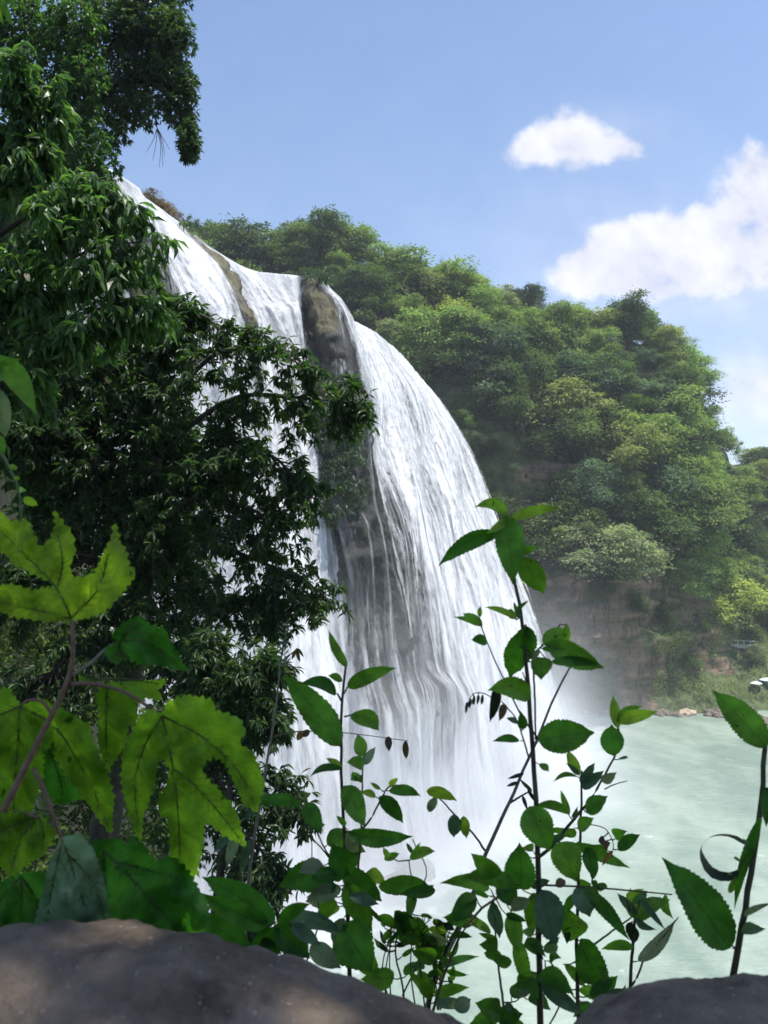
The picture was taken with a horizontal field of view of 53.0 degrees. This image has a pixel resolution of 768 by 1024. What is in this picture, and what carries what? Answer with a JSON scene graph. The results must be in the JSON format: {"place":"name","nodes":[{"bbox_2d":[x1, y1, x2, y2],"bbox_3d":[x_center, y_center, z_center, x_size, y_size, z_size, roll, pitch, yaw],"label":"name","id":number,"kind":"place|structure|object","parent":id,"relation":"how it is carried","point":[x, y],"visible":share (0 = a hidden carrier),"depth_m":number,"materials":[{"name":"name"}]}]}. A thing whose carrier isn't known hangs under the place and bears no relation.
{"place":"outdoors","nodes":[
{"label":"outdoors","id":0,"kind":"place"},
{"bbox_2d":[0,322,169,879],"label":"hillside","id":1,"kind":"structure","parent":0,"point":[7,499],"depth_m":24.77,"materials":[{"name":"green plant"}]},
{"bbox_2d":[0,617,113,684],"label":"shrub","id":2,"kind":"object","parent":1,"relation":"on","point":[35,644],"visible":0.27,"depth_m":14.92,"materials":[{"name":"green plant"}]},
{"bbox_2d":[0,40,189,477],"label":"tree","id":3,"kind":"object","parent":1,"relation":"on","point":[68,221],"visible":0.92,"depth_m":6.04,"materials":[{"name":"green plant"}]},
{"bbox_2d":[0,700,201,881],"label":"shrub","id":4,"kind":"object","parent":1,"relation":"on","point":[64,826],"visible":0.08,"depth_m":12.07,"materials":[{"name":"green plant"}]},
{"bbox_2d":[39,625,178,735],"bbox_3d":[-5.005,2.999,14.056,2.609,2.107,1.890,3,-4,-39],"label":"shrub","id":5,"kind":"object","parent":1,"relation":"on","point":[92,718],"visible":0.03,"depth_m":13.73,"materials":[{"name":"green plant"}]},
{"bbox_2d":[32,0,203,686],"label":"tree","id":6,"kind":"object","parent":1,"relation":"on","point":[160,35],"visible":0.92,"depth_m":21.62,"materials":[{"name":"green plant"}]},
{"bbox_2d":[0,0,124,319],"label":"climbing vine","id":7,"kind":"object","parent":6,"relation":"attached to","point":[78,48],"visible":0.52,"depth_m":20.84,"materials":[{"name":"green plant"}]},
{"bbox_2d":[0,232,379,842],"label":"tree","id":8,"kind":"object","parent":1,"relation":"on","point":[163,550],"visible":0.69,"depth_m":10.22,"materials":[{"name":"green plant"}]},
{"bbox_2d":[143,621,324,943],"bbox_3d":[-1.799,4.011,9.023,2.684,5.444,1.338,-2,-4,30],"label":"tree","id":9,"kind":"object","parent":1,"relation":"on","point":[243,683],"visible":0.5,"depth_m":8.62,"materials":[{"name":"green plant"}]},
{"bbox_2d":[0,918,462,1023],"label":"parapet stone","id":10,"kind":"object","parent":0,"point":[118,971],"visible":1,"depth_m":0.56,"materials":[{"name":"grey stone"}]},
{"bbox_2d":[0,511,265,933],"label":"lobed leaf plant","id":11,"kind":"object","parent":10,"relation":"on","point":[47,747],"visible":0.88,"depth_m":0.79,"materials":[{"name":"green plant"}]},
{"bbox_2d":[0,355,37,519],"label":"climbing shoot","id":12,"kind":"object","parent":11,"relation":"attached to","point":[15,377],"visible":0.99,"depth_m":0.89,"materials":[{"name":"green plant"}]},
{"bbox_2d":[6,199,474,786],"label":"waterfall cliff","id":13,"kind":"structure","parent":0,"point":[370,553],"depth_m":100.17,"materials":[{"name":"stone"}]},
{"bbox_2d":[141,187,186,222],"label":"tree","id":14,"kind":"object","parent":13,"relation":"on","point":[164,205],"visible":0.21,"depth_m":110.10,"materials":[{"name":"brown plant"}]},
{"bbox_2d":[35,169,566,926],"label":"falling water","id":15,"kind":"structure","parent":13,"relation":"on","point":[490,790],"depth_m":108.89,"materials":[{"name":"white liquid"}]},
{"bbox_2d":[394,856,435,881],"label":"rock","id":16,"kind":"object","parent":15,"relation":"in","point":[418,867],"visible":0.64,"depth_m":88.65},
{"bbox_2d":[306,366,373,470],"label":"fern clump","id":17,"kind":"object","parent":13,"relation":"attached to","point":[323,442],"visible":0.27,"depth_m":100.26,"materials":[{"name":"green plant"}]},
{"bbox_2d":[316,439,371,530],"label":"fern clump","id":18,"kind":"object","parent":13,"relation":"attached to","point":[343,476],"visible":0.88,"depth_m":97.50,"materials":[{"name":"green plant"}]},
{"bbox_2d":[200,877,340,968],"bbox_3d":[-0.141,0.494,0.905,0.178,0.134,0.077,0,-3,-9],"label":"nettle plant","id":19,"kind":"object","parent":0,"point":[238,908],"visible":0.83,"depth_m":0.90,"materials":[{"name":"green plant"}]},
{"bbox_2d":[213,620,408,933],"bbox_3d":[-0.127,0.549,1.347,0.342,0.724,0.087,0,-3,0],"label":"slender stem","id":20,"kind":"object","parent":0,"point":[246,852],"visible":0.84,"depth_m":1.36,"materials":[{"name":"brown plant"}]},
{"bbox_2d":[259,631,419,975],"bbox_3d":[-0.065,0.465,1.112,0.186,0.588,0.201,-3,-4,38],"label":"nettle plant","id":21,"kind":"object","parent":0,"point":[353,947],"visible":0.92,"depth_m":1.11,"materials":[{"name":"green plant"}]},
{"bbox_2d":[0,0,767,464],"label":"sky","id":22,"kind":"structure","parent":0,"point":[588,151],"materials":[{"name":"blue"}]},
{"bbox_2d":[8,266,767,712],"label":"hill","id":23,"kind":"structure","parent":0,"point":[528,476],"depth_m":191.74,"materials":[{"name":"green plant"}]},
{"bbox_2d":[193,212,305,273],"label":"tree","id":24,"kind":"object","parent":23,"relation":"on","point":[251,244],"visible":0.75,"depth_m":216.24,"materials":[{"name":"green plant"}]},
{"bbox_2d":[256,219,323,277],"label":"tree","id":25,"kind":"object","parent":23,"relation":"on","point":[295,226],"visible":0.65,"depth_m":220.24,"materials":[{"name":"green plant"}]},
{"bbox_2d":[275,204,359,273],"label":"tree","id":26,"kind":"object","parent":23,"relation":"on","point":[323,222],"visible":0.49,"depth_m":220.51,"materials":[{"name":"green plant"}]},
{"bbox_2d":[304,248,355,287],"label":"tree","id":27,"kind":"object","parent":23,"relation":"on","point":[321,266],"visible":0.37,"depth_m":215.82,"materials":[{"name":"green plant"}]},
{"bbox_2d":[315,220,387,264],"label":"tree","id":28,"kind":"object","parent":23,"relation":"on","point":[357,242],"visible":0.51,"depth_m":223.81,"materials":[{"name":"green plant"}]},
{"bbox_2d":[328,259,391,308],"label":"tree","id":29,"kind":"object","parent":23,"relation":"on","point":[337,283],"visible":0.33,"depth_m":206.58,"materials":[{"name":"green plant"}]},
{"bbox_2d":[331,260,396,326],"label":"tree","id":30,"kind":"object","parent":23,"relation":"on","point":[368,300],"visible":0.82,"depth_m":205.77,"materials":[{"name":"green plant"}]},
{"bbox_2d":[316,240,435,281],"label":"tree","id":31,"kind":"object","parent":23,"relation":"on","point":[400,255],"visible":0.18,"depth_m":221.74,"materials":[{"name":"green plant"}]},
{"bbox_2d":[374,317,412,357],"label":"tree","id":32,"kind":"object","parent":23,"relation":"on","point":[386,331],"visible":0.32,"depth_m":202.29,"materials":[{"name":"green plant"}]},
{"bbox_2d":[379,292,426,341],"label":"tree","id":33,"kind":"object","parent":23,"relation":"on","point":[402,300],"visible":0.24,"depth_m":205.28,"materials":[{"name":"green plant"}]},
{"bbox_2d":[386,333,431,381],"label":"tree","id":34,"kind":"object","parent":23,"relation":"on","point":[402,346],"visible":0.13,"depth_m":195.18,"materials":[{"name":"green plant"}]},
{"bbox_2d":[388,268,442,307],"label":"tree","id":35,"kind":"object","parent":23,"relation":"on","point":[416,278],"visible":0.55,"depth_m":211.78,"materials":[{"name":"green plant"}]},
{"bbox_2d":[393,264,485,309],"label":"tree","id":36,"kind":"object","parent":23,"relation":"on","point":[434,277],"visible":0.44,"depth_m":213.16,"materials":[{"name":"green plant"}]},
{"bbox_2d":[388,304,495,385],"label":"tree","id":37,"kind":"object","parent":23,"relation":"on","point":[434,323],"visible":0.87,"depth_m":195.16,"materials":[{"name":"green plant"}]},
{"bbox_2d":[393,293,493,361],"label":"tree","id":38,"kind":"object","parent":23,"relation":"on","point":[446,303],"visible":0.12,"depth_m":202.99,"materials":[{"name":"green plant"}]},
{"bbox_2d":[424,254,503,304],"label":"tree","id":39,"kind":"object","parent":23,"relation":"on","point":[453,267],"visible":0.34,"depth_m":216.11,"materials":[{"name":"green plant"}]},
{"bbox_2d":[435,281,504,316],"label":"tree","id":40,"kind":"object","parent":23,"relation":"on","point":[485,294],"visible":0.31,"depth_m":212.96,"materials":[{"name":"green plant"}]},
{"bbox_2d":[435,315,539,414],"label":"tree","id":41,"kind":"object","parent":23,"relation":"on","point":[509,331],"visible":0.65,"depth_m":195.96,"materials":[{"name":"green plant"}]},
{"bbox_2d":[470,382,539,432],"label":"tree","id":42,"kind":"object","parent":23,"relation":"on","point":[515,402],"visible":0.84,"depth_m":191.97,"materials":[{"name":"green plant"}]},
{"bbox_2d":[486,305,533,341],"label":"tree","id":43,"kind":"object","parent":23,"relation":"on","point":[504,312],"visible":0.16,"depth_m":209.05,"materials":[{"name":"green plant"}]},
{"bbox_2d":[473,341,560,402],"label":"tree","id":44,"kind":"object","parent":23,"relation":"on","point":[547,374],"visible":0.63,"depth_m":196.82,"materials":[{"name":"green plant"}]},
{"bbox_2d":[486,489,564,571],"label":"tree","id":45,"kind":"object","parent":23,"relation":"on","point":[507,504],"visible":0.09,"depth_m":181.34,"materials":[{"name":"green plant"}]},
{"bbox_2d":[290,273,767,632],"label":"undergrowth","id":46,"kind":"object","parent":23,"relation":"on","point":[525,450],"visible":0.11,"depth_m":195.66,"materials":[{"name":"green plant"}]},
{"bbox_2d":[507,282,550,310],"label":"tree","id":47,"kind":"object","parent":23,"relation":"on","point":[528,295],"visible":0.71,"depth_m":235.18,"materials":[{"name":"green plant"}]},
{"bbox_2d":[491,303,582,355],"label":"tree","id":48,"kind":"object","parent":23,"relation":"on","point":[538,322],"visible":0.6,"depth_m":209.29,"materials":[{"name":"green plant"}]},
{"bbox_2d":[526,392,587,439],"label":"tree","id":49,"kind":"object","parent":23,"relation":"on","point":[557,407],"visible":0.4,"depth_m":197.73,"materials":[{"name":"green plant"}]},
{"bbox_2d":[516,413,602,461],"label":"tree","id":50,"kind":"object","parent":23,"relation":"on","point":[534,439],"visible":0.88,"depth_m":192.17,"materials":[{"name":"green plant"}]},
{"bbox_2d":[526,296,592,357],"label":"tree","id":51,"kind":"object","parent":23,"relation":"on","point":[575,314],"visible":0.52,"depth_m":214.44,"materials":[{"name":"green plant"}]},
{"bbox_2d":[497,373,623,433],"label":"tree","id":52,"kind":"object","parent":23,"relation":"on","point":[583,398],"visible":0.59,"depth_m":198.05,"materials":[{"name":"green plant"}]},
{"bbox_2d":[533,467,594,527],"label":"tree","id":53,"kind":"object","parent":23,"relation":"on","point":[563,483],"visible":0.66,"depth_m":187.52,"materials":[{"name":"green plant"}]},
{"bbox_2d":[522,498,610,558],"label":"tree","id":54,"kind":"object","parent":23,"relation":"on","point":[549,516],"visible":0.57,"depth_m":184.13,"materials":[{"name":"green plant"}]},
{"bbox_2d":[551,405,614,458],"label":"tree","id":55,"kind":"object","parent":23,"relation":"on","point":[582,416],"visible":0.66,"depth_m":192.84,"materials":[{"name":"green plant"}]},
{"bbox_2d":[547,518,619,567],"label":"tree","id":56,"kind":"object","parent":23,"relation":"on","point":[592,526],"visible":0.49,"depth_m":179.72,"materials":[{"name":"green plant"}]},
{"bbox_2d":[549,457,629,523],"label":"tree","id":57,"kind":"object","parent":23,"relation":"on","point":[592,485],"visible":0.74,"depth_m":187.48,"materials":[{"name":"green plant"}]},
{"bbox_2d":[549,349,629,407],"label":"tree","id":58,"kind":"object","parent":23,"relation":"on","point":[567,362],"visible":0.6,"depth_m":205.79,"materials":[{"name":"green plant"}]},
{"bbox_2d":[570,306,621,342],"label":"tree","id":59,"kind":"object","parent":23,"relation":"on","point":[600,321],"visible":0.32,"depth_m":228.54,"materials":[{"name":"green plant"}]},
{"bbox_2d":[568,321,624,361],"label":"tree","id":60,"kind":"object","parent":23,"relation":"on","point":[597,337],"visible":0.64,"depth_m":219.47,"materials":[{"name":"green plant"}]},
{"bbox_2d":[557,350,642,393],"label":"tree","id":61,"kind":"object","parent":23,"relation":"on","point":[620,365],"visible":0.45,"depth_m":207.92,"materials":[{"name":"green plant"}]},
{"bbox_2d":[583,568,622,616],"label":"tree","id":62,"kind":"object","parent":23,"relation":"on","point":[599,593],"visible":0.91,"depth_m":178.78,"materials":[{"name":"green plant"}]},
{"bbox_2d":[579,405,637,440],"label":"tree","id":63,"kind":"object","parent":23,"relation":"on","point":[602,413],"visible":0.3,"depth_m":196.64,"materials":[{"name":"green plant"}]},
{"bbox_2d":[549,521,676,591],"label":"tree","id":64,"kind":"object","parent":23,"relation":"on","point":[631,546],"visible":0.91,"depth_m":175.10,"materials":[{"name":"green plant"}]},
{"bbox_2d":[591,346,640,402],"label":"tree","id":65,"kind":"object","parent":23,"relation":"on","point":[630,356],"visible":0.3,"depth_m":215.40,"materials":[{"name":"green plant"}]},
{"bbox_2d":[525,520,719,713],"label":"cliff creeper","id":66,"kind":"object","parent":23,"relation":"on","point":[616,660],"visible":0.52,"depth_m":183.89,"materials":[{"name":"green plant"}]},
{"bbox_2d":[609,471,649,516],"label":"tree","id":67,"kind":"object","parent":23,"relation":"on","point":[633,481],"visible":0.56,"depth_m":190.13,"materials":[{"name":"green plant"}]},
{"bbox_2d":[579,420,687,475],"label":"tree","id":68,"kind":"object","parent":23,"relation":"on","point":[625,456],"visible":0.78,"depth_m":193.84,"materials":[{"name":"green plant"}]},
{"bbox_2d":[604,285,664,351],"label":"tree","id":69,"kind":"object","parent":23,"relation":"on","point":[639,306],"visible":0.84,"depth_m":227.47,"materials":[{"name":"green plant"}]},
{"bbox_2d":[623,589,655,620],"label":"tree","id":70,"kind":"object","parent":23,"relation":"on","point":[638,597],"visible":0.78,"depth_m":180.96,"materials":[{"name":"green plant"}]},
{"bbox_2d":[626,344,662,371],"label":"tree","id":71,"kind":"object","parent":23,"relation":"on","point":[639,351],"visible":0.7,"depth_m":225.45,"materials":[{"name":"green plant"}]},
{"bbox_2d":[622,393,667,421],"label":"tree","id":72,"kind":"object","parent":23,"relation":"on","point":[639,402],"visible":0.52,"depth_m":211.37,"materials":[{"name":"green plant"}]},
{"bbox_2d":[594,408,712,461],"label":"tree","id":73,"kind":"object","parent":23,"relation":"on","point":[675,431],"visible":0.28,"depth_m":200.22,"materials":[{"name":"green plant"}]},
{"bbox_2d":[616,371,690,423],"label":"tree","id":74,"kind":"object","parent":23,"relation":"on","point":[649,387],"visible":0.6,"depth_m":214.43,"materials":[{"name":"green plant"}]},
{"bbox_2d":[607,483,711,555],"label":"tree","id":75,"kind":"object","parent":23,"relation":"on","point":[662,524],"visible":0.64,"depth_m":190.39,"materials":[{"name":"green plant"}]},
{"bbox_2d":[639,324,691,368],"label":"tree","id":76,"kind":"object","parent":23,"relation":"on","point":[668,335],"visible":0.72,"depth_m":237.09,"materials":[{"name":"green plant"}]},
{"bbox_2d":[634,459,705,505],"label":"tree","id":77,"kind":"object","parent":23,"relation":"on","point":[665,477],"visible":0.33,"depth_m":196.68,"materials":[{"name":"green plant"}]},
{"bbox_2d":[645,379,723,451],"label":"tree","id":78,"kind":"object","parent":23,"relation":"on","point":[684,412],"visible":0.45,"depth_m":209.51,"materials":[{"name":"green plant"}]},
{"bbox_2d":[641,443,730,511],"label":"tree","id":79,"kind":"object","parent":23,"relation":"on","point":[684,461],"visible":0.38,"depth_m":204.26,"materials":[{"name":"green plant"}]},
{"bbox_2d":[641,362,732,417],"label":"tree","id":80,"kind":"object","parent":23,"relation":"on","point":[675,374],"visible":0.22,"depth_m":217.88,"materials":[{"name":"green plant"}]},
{"bbox_2d":[661,343,713,401],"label":"tree","id":81,"kind":"object","parent":23,"relation":"on","point":[705,370],"visible":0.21,"depth_m":239.66,"materials":[{"name":"green plant"}]},
{"bbox_2d":[664,557,724,604],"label":"tree","id":82,"kind":"object","parent":23,"relation":"on","point":[706,577],"visible":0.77,"depth_m":199.14,"materials":[{"name":"green plant"}]},
{"bbox_2d":[664,527,739,583],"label":"tree","id":83,"kind":"object","parent":23,"relation":"on","point":[703,549],"visible":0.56,"depth_m":205.12,"materials":[{"name":"green plant"}]},
{"bbox_2d":[655,471,758,552],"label":"tree","id":84,"kind":"object","parent":23,"relation":"on","point":[724,509],"visible":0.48,"depth_m":201.02,"materials":[{"name":"green plant"}]},
{"bbox_2d":[649,597,767,701],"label":"bank shrubbery","id":85,"kind":"object","parent":23,"relation":"on","point":[723,684],"visible":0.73,"depth_m":196.71,"materials":[{"name":"green plant"}]},
{"bbox_2d":[685,346,734,388],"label":"tree","id":86,"kind":"object","parent":23,"relation":"on","point":[701,357],"visible":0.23,"depth_m":249.42,"materials":[{"name":"green plant"}]},
{"bbox_2d":[688,411,739,445],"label":"tree","id":87,"kind":"object","parent":23,"relation":"on","point":[721,434],"visible":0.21,"depth_m":233.14,"materials":[{"name":"green plant"}]},
{"bbox_2d":[716,426,744,455],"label":"tree","id":88,"kind":"object","parent":23,"relation":"on","point":[727,446],"visible":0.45,"depth_m":256.46,"materials":[{"name":"green plant"}]},
{"bbox_2d":[712,554,749,604],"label":"tree","id":89,"kind":"object","parent":23,"relation":"on","point":[730,569],"visible":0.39,"depth_m":211.05,"materials":[{"name":"green plant"}]},
{"bbox_2d":[702,572,767,627],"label":"tree","id":90,"kind":"object","parent":23,"relation":"on","point":[732,597],"visible":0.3,"depth_m":208.56,"materials":[{"name":"green plant"}]},
{"bbox_2d":[716,502,763,558],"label":"tree","id":91,"kind":"object","parent":23,"relation":"on","point":[746,522],"visible":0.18,"depth_m":234.56,"materials":[{"name":"green plant"}]},
{"bbox_2d":[722,545,767,582],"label":"tree","id":92,"kind":"object","parent":23,"relation":"on","point":[753,571],"visible":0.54,"depth_m":237.02,"materials":[{"name":"green plant"}]},
{"bbox_2d":[725,475,767,509],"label":"tree","id":93,"kind":"object","parent":23,"relation":"on","point":[754,485],"visible":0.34,"depth_m":245.94,"materials":[{"name":"green plant"}]},
{"bbox_2d":[730,610,767,642],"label":"tree","id":94,"kind":"object","parent":23,"relation":"on","point":[754,630],"visible":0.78,"depth_m":216.81,"materials":[{"name":"green plant"}]},
{"bbox_2d":[736,517,767,558],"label":"tree","id":95,"kind":"object","parent":23,"relation":"on","point":[753,547],"visible":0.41,"depth_m":242.25,"materials":[{"name":"green plant"}]},
{"bbox_2d":[361,839,479,1013],"bbox_3d":[0.058,0.640,1.170,0.181,0.305,0.207,0,-3,0],"label":"nettle plant","id":96,"kind":"object","parent":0,"point":[432,948],"visible":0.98,"depth_m":1.15,"materials":[{"name":"green plant"}]},
{"bbox_2d":[425,667,569,1006],"bbox_3d":[0.184,0.553,1.257,0.264,0.611,0.056,0,-3,5],"label":"branch","id":97,"kind":"object","parent":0,"point":[456,825],"visible":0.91,"depth_m":1.26,"materials":[{"name":"brown plant"}]},
{"bbox_2d":[438,498,603,1023],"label":"nettle plant","id":98,"kind":"object","parent":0,"point":[544,912],"visible":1,"depth_m":0.96,"materials":[{"name":"green plant"}]},
{"bbox_2d":[278,710,767,1023],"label":"pool water","id":99,"kind":"structure","parent":0,"point":[685,791],"depth_m":99.28,"materials":[{"name":"green liquid"}]},
{"bbox_2d":[432,873,671,1023],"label":"nettle plant","id":100,"kind":"object","parent":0,"point":[492,1011],"visible":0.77,"depth_m":1.03,"materials":[{"name":"green plant"}]},
{"bbox_2d":[540,696,657,1019],"bbox_3d":[0.312,0.525,1.122,0.223,0.526,0.147,-3,-4,41],"label":"nettle plant","id":101,"kind":"object","parent":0,"point":[567,858],"visible":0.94,"depth_m":1.12,"materials":[{"name":"green plant"}]},
{"bbox_2d":[573,976,625,1016],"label":"nettle plant","id":102,"kind":"object","parent":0,"point":[584,991],"visible":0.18,"depth_m":1.19,"materials":[{"name":"green plant"}]},
{"bbox_2d":[595,888,678,986],"bbox_3d":[0.377,0.688,1.173,0.160,0.256,0.081,0,-3,0],"label":"nettle plant","id":103,"kind":"object","parent":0,"point":[640,907],"visible":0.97,"depth_m":1.18,"materials":[{"name":"green plant"}]},
{"bbox_2d":[573,972,767,1023],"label":"parapet stone","id":104,"kind":"object","parent":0,"point":[741,998],"visible":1,"depth_m":0.60,"materials":[{"name":"grey stone"}]},
{"bbox_2d":[661,690,767,975],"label":"nettle plant","id":105,"kind":"object","parent":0,"point":[708,911],"visible":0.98,"depth_m":0.89,"materials":[{"name":"green plant"}]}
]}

